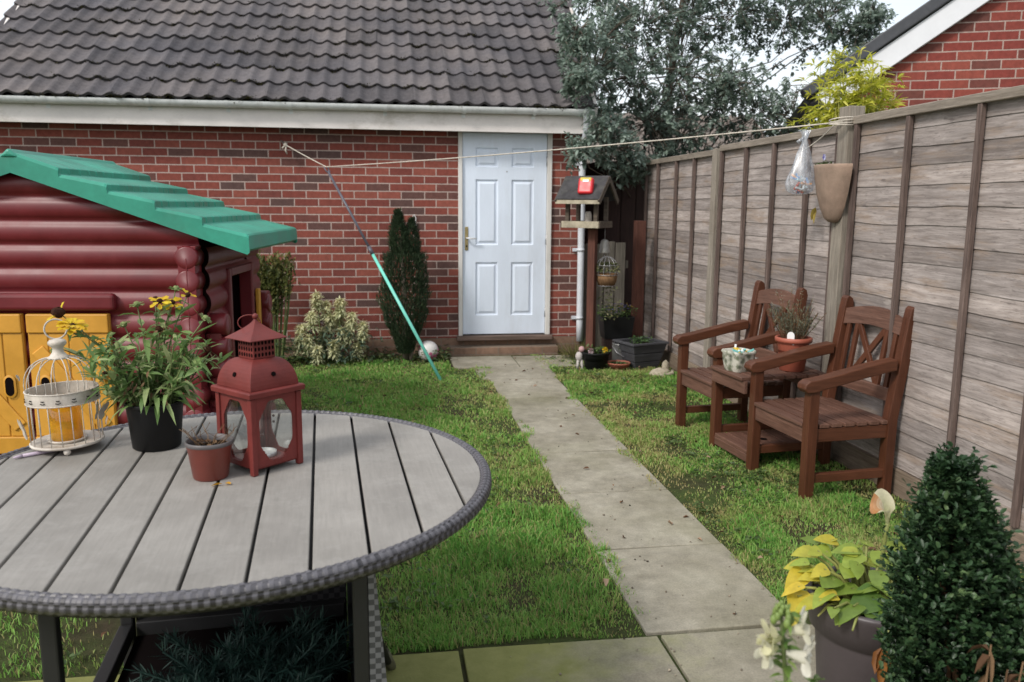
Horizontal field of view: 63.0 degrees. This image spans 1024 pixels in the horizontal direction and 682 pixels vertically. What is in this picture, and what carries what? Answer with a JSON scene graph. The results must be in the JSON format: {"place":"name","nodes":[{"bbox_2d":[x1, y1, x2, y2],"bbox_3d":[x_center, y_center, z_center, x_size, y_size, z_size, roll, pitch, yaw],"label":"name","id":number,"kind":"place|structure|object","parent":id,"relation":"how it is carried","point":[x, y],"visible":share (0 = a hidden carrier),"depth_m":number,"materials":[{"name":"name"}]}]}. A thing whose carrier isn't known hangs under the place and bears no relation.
{"place":"outdoors","nodes":[
{"label":"outdoors","id":0,"kind":"place"},
{"bbox_2d":[0,0,928,136],"label":"sky","id":1,"kind":"structure","parent":0,"point":[903,8],"materials":[{"name":"white"}]},
{"bbox_2d":[0,333,1023,681],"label":"ground","id":2,"kind":"structure","parent":0,"point":[90,631],"depth_m":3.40,"materials":[{"name":"green plant"}]},
{"bbox_2d":[0,149,296,454],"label":"playhouse","id":3,"kind":"object","parent":2,"relation":"on","point":[98,246],"visible":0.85,"depth_m":4.51,"materials":[{"name":"red plastic"}]},
{"bbox_2d":[0,313,32,453],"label":"door","id":4,"kind":"structure","parent":3,"relation":"in","point":[13,353],"depth_m":4.54,"materials":[{"name":"yellow plastic"}]},
{"bbox_2d":[25,313,117,438],"bbox_3d":[-2.404,0.236,4.573,0.435,0.778,0.047,0,9,-3],"label":"door","id":5,"kind":"structure","parent":3,"relation":"in","point":[99,324],"depth_m":4.54,"materials":[{"name":"yellow plastic"}]},
{"bbox_2d":[256,250,299,358],"bbox_3d":[-2.220,-0.311,7.710,0.527,1.085,0.319,-1,9,-9],"label":"laurel shrub","id":6,"kind":"object","parent":2,"relation":"on","point":[273,278],"visible":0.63,"depth_m":7.65,"materials":[{"name":"green plant"}]},
{"bbox_2d":[0,0,598,356],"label":"brick garage","id":7,"kind":"structure","parent":2,"relation":"on","point":[220,100],"depth_m":8.11,"materials":[{"name":"brick"}]},
{"bbox_2d":[462,133,547,333],"bbox_3d":[-0.068,-1.051,8.307,0.845,1.978,0.112,-1,9,-9],"label":"door","id":8,"kind":"structure","parent":7,"relation":"in","point":[504,196],"depth_m":8.31,"materials":[{"name":"paint"}]},
{"bbox_2d":[280,289,397,366],"bbox_3d":[-1.697,-0.117,7.765,1.288,0.719,0.573,-1,9,-9],"label":"euphorbia","id":9,"kind":"object","parent":2,"relation":"on","point":[346,332],"visible":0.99,"depth_m":7.80,"materials":[{"name":"green plant"}]},
{"bbox_2d":[323,167,441,379],"bbox_3d":[-1.127,-0.601,7.292,1.285,1.823,0.056,6,11,30],"label":"clothes prop","id":10,"kind":"object","parent":2,"relation":"on","point":[370,250],"visible":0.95,"depth_m":7.26,"materials":[{"name":"teal metal"}]},
{"bbox_2d":[375,207,431,361],"bbox_3d":[-1.016,-0.526,7.875,0.549,1.475,0.464,-1,9,-9],"label":"conifer","id":11,"kind":"object","parent":2,"relation":"on","point":[405,250],"visible":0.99,"depth_m":7.80,"materials":[{"name":"green plant"}]},
{"bbox_2d":[418,341,438,360],"bbox_3d":[-0.807,0.095,8.041,0.200,0.200,0.200,-1,9,-9],"label":"football","id":12,"kind":"object","parent":2,"relation":"on","point":[430,346],"visible":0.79,"depth_m":7.97,"materials":[{"name":"white plastic"}]},
{"bbox_2d":[275,336,585,366],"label":"wall weeds","id":13,"kind":"object","parent":2,"relation":"on","point":[372,358],"depth_m":7.90,"materials":[{"name":"plant"}]},
{"bbox_2d":[64,356,908,664],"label":"weeds","id":14,"kind":"object","parent":2,"relation":"on","point":[702,508],"visible":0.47,"depth_m":4.54,"materials":[{"name":"green plant"}]},
{"bbox_2d":[101,357,897,636],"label":"leaf litter","id":15,"kind":"object","parent":2,"relation":"on","point":[606,581],"visible":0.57,"depth_m":4.37,"materials":[{"name":"brown plant"}]},
{"bbox_2d":[575,346,584,369],"bbox_3d":[0.624,0.156,7.677,0.086,0.221,0.063,-1,9,-9],"label":"garden ornament","id":16,"kind":"object","parent":2,"relation":"on","point":[579,355],"visible":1,"depth_m":7.66,"materials":[{"name":"paint"}]},
{"bbox_2d":[554,176,618,348],"bbox_3d":[0.682,-0.535,7.745,0.433,1.958,0.511,5,10,27],"label":"bird table","id":17,"kind":"object","parent":2,"relation":"on","point":[604,190],"visible":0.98,"depth_m":7.60,"materials":[{"name":"wood"},{"name":"roofing felt"}]},
{"bbox_2d":[578,177,593,193],"bbox_3d":[0.657,-1.376,7.419,0.136,0.150,0.066,4,-8,21],"label":"feeder box","id":18,"kind":"object","parent":17,"relation":"on","point":[585,185],"visible":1,"depth_m":7.39,"materials":[{"name":"red plastic"}]},
{"bbox_2d":[599,239,609,258],"bbox_3d":[0.860,-0.907,7.735,0.108,0.300,0.107,-1,9,-9],"label":"bell feeder","id":19,"kind":"object","parent":17,"relation":"hanging from","point":[604,245],"visible":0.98,"depth_m":7.71,"materials":[{"name":"metal"}]},
{"bbox_2d":[596,247,620,321],"bbox_3d":[0.875,-0.523,7.753,0.274,0.704,0.271,-1,9,-9],"label":"hanging basket","id":20,"kind":"object","parent":17,"relation":"hanging from","point":[609,279],"visible":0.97,"depth_m":7.69,"materials":[{"name":"grey metal"}]},
{"bbox_2d":[579,344,619,369],"bbox_3d":[0.818,0.147,7.684,0.360,0.234,0.287,-1,9,-9],"label":"black pot","id":21,"kind":"object","parent":2,"relation":"on","point":[597,357],"visible":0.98,"depth_m":7.60,"materials":[{"name":"plastic"}]},
{"bbox_2d":[581,241,627,347],"bbox_3d":[0.895,-0.474,8.712,0.630,1.130,0.055,-1,9,-9],"label":"plank fence","id":22,"kind":"object","parent":2,"relation":"on","point":[617,253],"visible":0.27,"depth_m":8.69,"materials":[{"name":"brown wood"}]},
{"bbox_2d":[584,161,647,320],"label":"garden shed","id":23,"kind":"structure","parent":2,"relation":"on","point":[626,212],"depth_m":9.04,"materials":[{"name":"wood"}]},
{"bbox_2d":[597,303,637,360],"bbox_3d":[1.002,-0.084,8.045,0.399,0.577,0.277,-1,9,-9],"label":"plant pot","id":24,"kind":"object","parent":2,"relation":"on","point":[621,326],"visible":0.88,"depth_m":7.94,"materials":[{"name":"black plastic"}]},
{"bbox_2d":[606,360,630,370],"bbox_3d":[0.967,0.230,7.671,0.244,0.077,0.220,-1,9,-9],"label":"terracotta bowl","id":25,"kind":"object","parent":2,"relation":"on","point":[617,364],"visible":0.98,"depth_m":7.62,"materials":[{"name":"ceramic"}]},
{"bbox_2d":[612,342,627,360],"bbox_3d":[1.028,0.127,7.877,0.174,0.215,0.192,-1,9,-9],"label":"metal can","id":26,"kind":"object","parent":2,"relation":"on","point":[616,354],"visible":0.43,"depth_m":7.82,"materials":[{"name":"grey metal"}]},
{"bbox_2d":[630,221,645,340],"bbox_3d":[1.241,-0.405,8.246,0.100,1.550,0.090,-1,9,-9],"label":"fence post","id":27,"kind":"object","parent":2,"relation":"on","point":[638,268],"visible":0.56,"depth_m":8.17,"materials":[{"name":"brown wood"}]},
{"bbox_2d":[612,335,668,368],"bbox_3d":[1.202,0.098,7.818,0.412,0.293,0.361,-4,10,-26],"label":"square planter","id":28,"kind":"object","parent":2,"relation":"on","point":[644,351],"visible":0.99,"depth_m":7.71,"materials":[{"name":"plastic"}]},
{"bbox_2d":[649,360,673,376],"bbox_3d":[1.330,0.254,7.391,0.244,0.164,0.159,-5,11,-28],"label":"stone ornament","id":29,"kind":"object","parent":2,"relation":"on","point":[664,368],"visible":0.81,"depth_m":7.36,"materials":[{"name":"beige stone"}]},
{"bbox_2d":[659,349,699,370],"bbox_3d":[1.506,0.224,7.855,0.044,0.238,1.805,-1,9,-9],"label":"gravel board","id":30,"kind":"object","parent":2,"relation":"on","point":[671,358],"visible":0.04,"depth_m":7.78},
{"bbox_2d":[642,150,712,366],"bbox_3d":[1.506,-0.788,7.691,0.076,1.808,1.800,-1,9,-9],"label":"board fence","id":31,"kind":"object","parent":30,"relation":"on","point":[677,194],"visible":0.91,"depth_m":7.62,"materials":[{"name":"brown wood"}]},
{"bbox_2d":[703,148,719,367],"bbox_3d":[1.643,-0.416,6.794,0.097,2.245,0.090,-1,9,-9],"label":"fence post","id":32,"kind":"object","parent":2,"relation":"on","point":[712,240],"visible":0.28,"depth_m":6.71,"materials":[{"name":"wood"}]},
{"bbox_2d":[537,0,898,197],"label":"eucalyptus tree","id":33,"kind":"object","parent":2,"relation":"on","point":[585,73],"visible":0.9,"depth_m":8.96,"materials":[{"name":"green plant"}]},
{"bbox_2d":[727,397,749,411],"bbox_3d":[1.793,0.528,6.009,0.044,0.238,1.780,-1,9,-9],"label":"gravel board","id":34,"kind":"object","parent":2,"relation":"on","point":[734,400],"depth_m":6.39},
{"bbox_2d":[710,125,838,399],"bbox_3d":[1.792,-0.496,5.843,0.076,1.833,1.765,-1,9,-9],"label":"board fence","id":35,"kind":"object","parent":34,"relation":"on","point":[770,234],"visible":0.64,"depth_m":5.75,"materials":[{"name":"brown wood"}]},
{"bbox_2d":[530,352,1023,611],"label":"grass","id":36,"kind":"structure","parent":2,"relation":"on","point":[812,509],"depth_m":4.59,"materials":[{"name":"green plant"}]},
{"bbox_2d":[673,280,913,499],"bbox_3d":[1.577,0.207,4.987,0.650,0.999,1.561,-2,10,-14],"label":"double seat","id":37,"kind":"object","parent":2,"relation":"on","point":[810,422],"visible":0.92,"depth_m":4.71,"materials":[{"name":"brown wood"}]},
{"bbox_2d":[721,344,756,372],"bbox_3d":[1.344,0.101,4.946,0.169,0.146,0.164,-5,11,-28],"label":"peg pot","id":38,"kind":"object","parent":37,"relation":"on","point":[735,358],"visible":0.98,"depth_m":4.89,"materials":[{"name":"ceramic"}]},
{"bbox_2d":[766,286,825,371],"bbox_3d":[1.679,-0.086,4.949,0.294,0.519,0.293,-8,13,-44],"label":"lavender pot","id":39,"kind":"object","parent":37,"relation":"on","point":[788,339],"visible":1,"depth_m":4.90,"materials":[{"name":"ceramic"}]},
{"bbox_2d":[816,106,865,458],"bbox_3d":[1.930,-0.169,4.942,0.097,2.360,0.110,-1,9,-9],"label":"fence post","id":40,"kind":"object","parent":2,"relation":"on","point":[839,227],"visible":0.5,"depth_m":4.84,"materials":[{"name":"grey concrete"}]},
{"bbox_2d":[281,116,854,166],"bbox_3d":[-0.065,-1.497,6.365,5.230,0.270,0.314,8,12,37],"label":"washing line","id":41,"kind":"object","parent":40,"relation":"attached to","point":[841,122],"visible":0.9,"depth_m":5.51,"materials":[{"name":"fabric"}]},
{"bbox_2d":[790,168,811,193],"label":"pegs","id":42,"kind":"object","parent":41,"relation":"hanging from","point":[801,186],"visible":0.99,"depth_m":4.92,"materials":[{"name":"plastic"}]},
{"bbox_2d":[810,154,852,222],"bbox_3d":[1.817,-0.880,4.842,0.120,0.403,0.351,-1,9,-9],"label":"wall planter","id":43,"kind":"object","parent":40,"relation":"attached to","point":[832,183],"visible":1,"depth_m":4.75,"materials":[{"name":"stone"}]},
{"bbox_2d":[786,45,907,133],"bbox_3d":[2.474,-0.787,6.066,1.064,2.627,0.830,-1,9,-9],"label":"bamboo","id":44,"kind":"object","parent":2,"relation":"on","point":[872,88],"visible":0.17,"depth_m":5.84,"materials":[{"name":"plant"}]},
{"bbox_2d":[782,0,1023,130],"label":"neighbour house","id":45,"kind":"structure","parent":2,"relation":"on","point":[935,50],"depth_m":6.88,"materials":[{"name":"brick"}]},
{"bbox_2d":[832,440,1023,566],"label":"gravel board","id":46,"kind":"object","parent":2,"relation":"on","point":[850,456],"visible":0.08,"depth_m":4.57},
{"bbox_2d":[835,85,1023,530],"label":"board fence","id":47,"kind":"object","parent":46,"relation":"on","point":[935,231],"visible":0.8,"depth_m":3.96,"materials":[{"name":"brown wood"}]},
{"bbox_2d":[20,624,1011,681],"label":"patio","id":48,"kind":"structure","parent":0,"point":[731,652],"depth_m":2.74,"materials":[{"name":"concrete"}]},
{"bbox_2d":[125,604,353,681],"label":"fir branches","id":49,"kind":"object","parent":48,"relation":"on","point":[259,659],"visible":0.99,"depth_m":2.30,"materials":[{"name":"green plant"}]},
{"bbox_2d":[0,410,491,681],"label":"round table","id":50,"kind":"object","parent":48,"relation":"on","point":[113,523],"visible":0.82,"depth_m":2.07,"materials":[{"name":"grey wood"}]},
{"bbox_2d":[13,451,56,458],"bbox_3d":[-1.410,0.333,2.475,0.125,0.011,0.012,-8,13,-44],"label":"pen","id":51,"kind":"object","parent":50,"relation":"on","point":[30,454],"visible":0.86,"depth_m":2.46,"materials":[{"name":"white plastic"}]},
{"bbox_2d":[16,318,108,455],"bbox_3d":[-1.362,0.130,2.520,0.256,0.399,0.206,-5,10,-20],"label":"birdcage lantern","id":52,"kind":"object","parent":50,"relation":"on","point":[62,394],"visible":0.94,"depth_m":2.50,"materials":[{"name":"beige metal"}]},
{"bbox_2d":[47,285,232,451],"bbox_3d":[-1.128,0.082,2.532,0.536,0.492,0.405,-1,9,-9],"label":"flower pot","id":53,"kind":"object","parent":50,"relation":"on","point":[154,417],"visible":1,"depth_m":2.50,"materials":[{"name":"black plastic"}]},
{"bbox_2d":[179,423,236,481],"bbox_3d":[-0.823,0.303,2.282,0.132,0.142,0.134,-8,13,-43],"label":"pot","id":54,"kind":"object","parent":50,"relation":"on","point":[209,455],"visible":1,"depth_m":2.25,"materials":[{"name":"brown ceramic"}]},
{"bbox_2d":[210,313,304,476],"bbox_3d":[-0.722,0.139,2.374,0.186,0.438,0.186,8,12,38],"label":"red lantern","id":55,"kind":"object","parent":50,"relation":"on","point":[257,376],"visible":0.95,"depth_m":2.33,"materials":[{"name":"metal"}]},
{"bbox_2d":[351,582,395,669],"bbox_3d":[-0.433,0.837,2.556,0.033,0.493,0.260,4,10,23],"label":"tubular leg","id":56,"kind":"object","parent":48,"relation":"on","point":[390,663],"visible":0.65,"depth_m":2.65,"materials":[{"name":"grey metal"}]},
{"bbox_2d":[754,600,825,681],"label":"snapdragon","id":57,"kind":"object","parent":48,"relation":"on","point":[768,641],"visible":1,"depth_m":1.37,"materials":[{"name":"white plant"}]},
{"bbox_2d":[781,488,918,681],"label":"calla pot","id":58,"kind":"object","parent":48,"relation":"on","point":[841,607],"visible":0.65,"depth_m":2.41,"materials":[{"name":"plant"}]},
{"bbox_2d":[871,441,1023,681],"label":"topiary shrub","id":59,"kind":"object","parent":48,"relation":"on","point":[960,597],"visible":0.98,"depth_m":1.93,"materials":[{"name":"green plant"}]},
{"bbox_2d":[966,644,1023,681],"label":"withered plant","id":60,"kind":"object","parent":48,"relation":"on","point":[982,661],"visible":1,"depth_m":1.75,"materials":[{"name":"brown plant"}]},
{"bbox_2d":[450,355,798,635],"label":"path","id":61,"kind":"structure","parent":0,"point":[697,574],"depth_m":3.98,"materials":[{"name":"concrete"}]},
{"bbox_2d":[553,340,585,358],"bbox_3d":[0.664,0.064,8.168,0.481,0.240,0.309,4,10,18],"label":"grass tuft","id":62,"kind":"object","parent":61,"relation":"on","point":[570,353],"visible":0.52,"depth_m":8.15,"materials":[{"name":"plant"}]},
{"bbox_2d":[498,366,798,681],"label":"debris","id":63,"kind":"object","parent":61,"relation":"on","point":[741,669],"visible":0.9,"depth_m":3.50,"materials":[{"name":"soil"}]},
{"bbox_2d":[586,112,765,162],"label":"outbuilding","id":64,"kind":"structure","parent":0,"point":[718,141],"depth_m":16.29,"materials":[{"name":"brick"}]}
]}

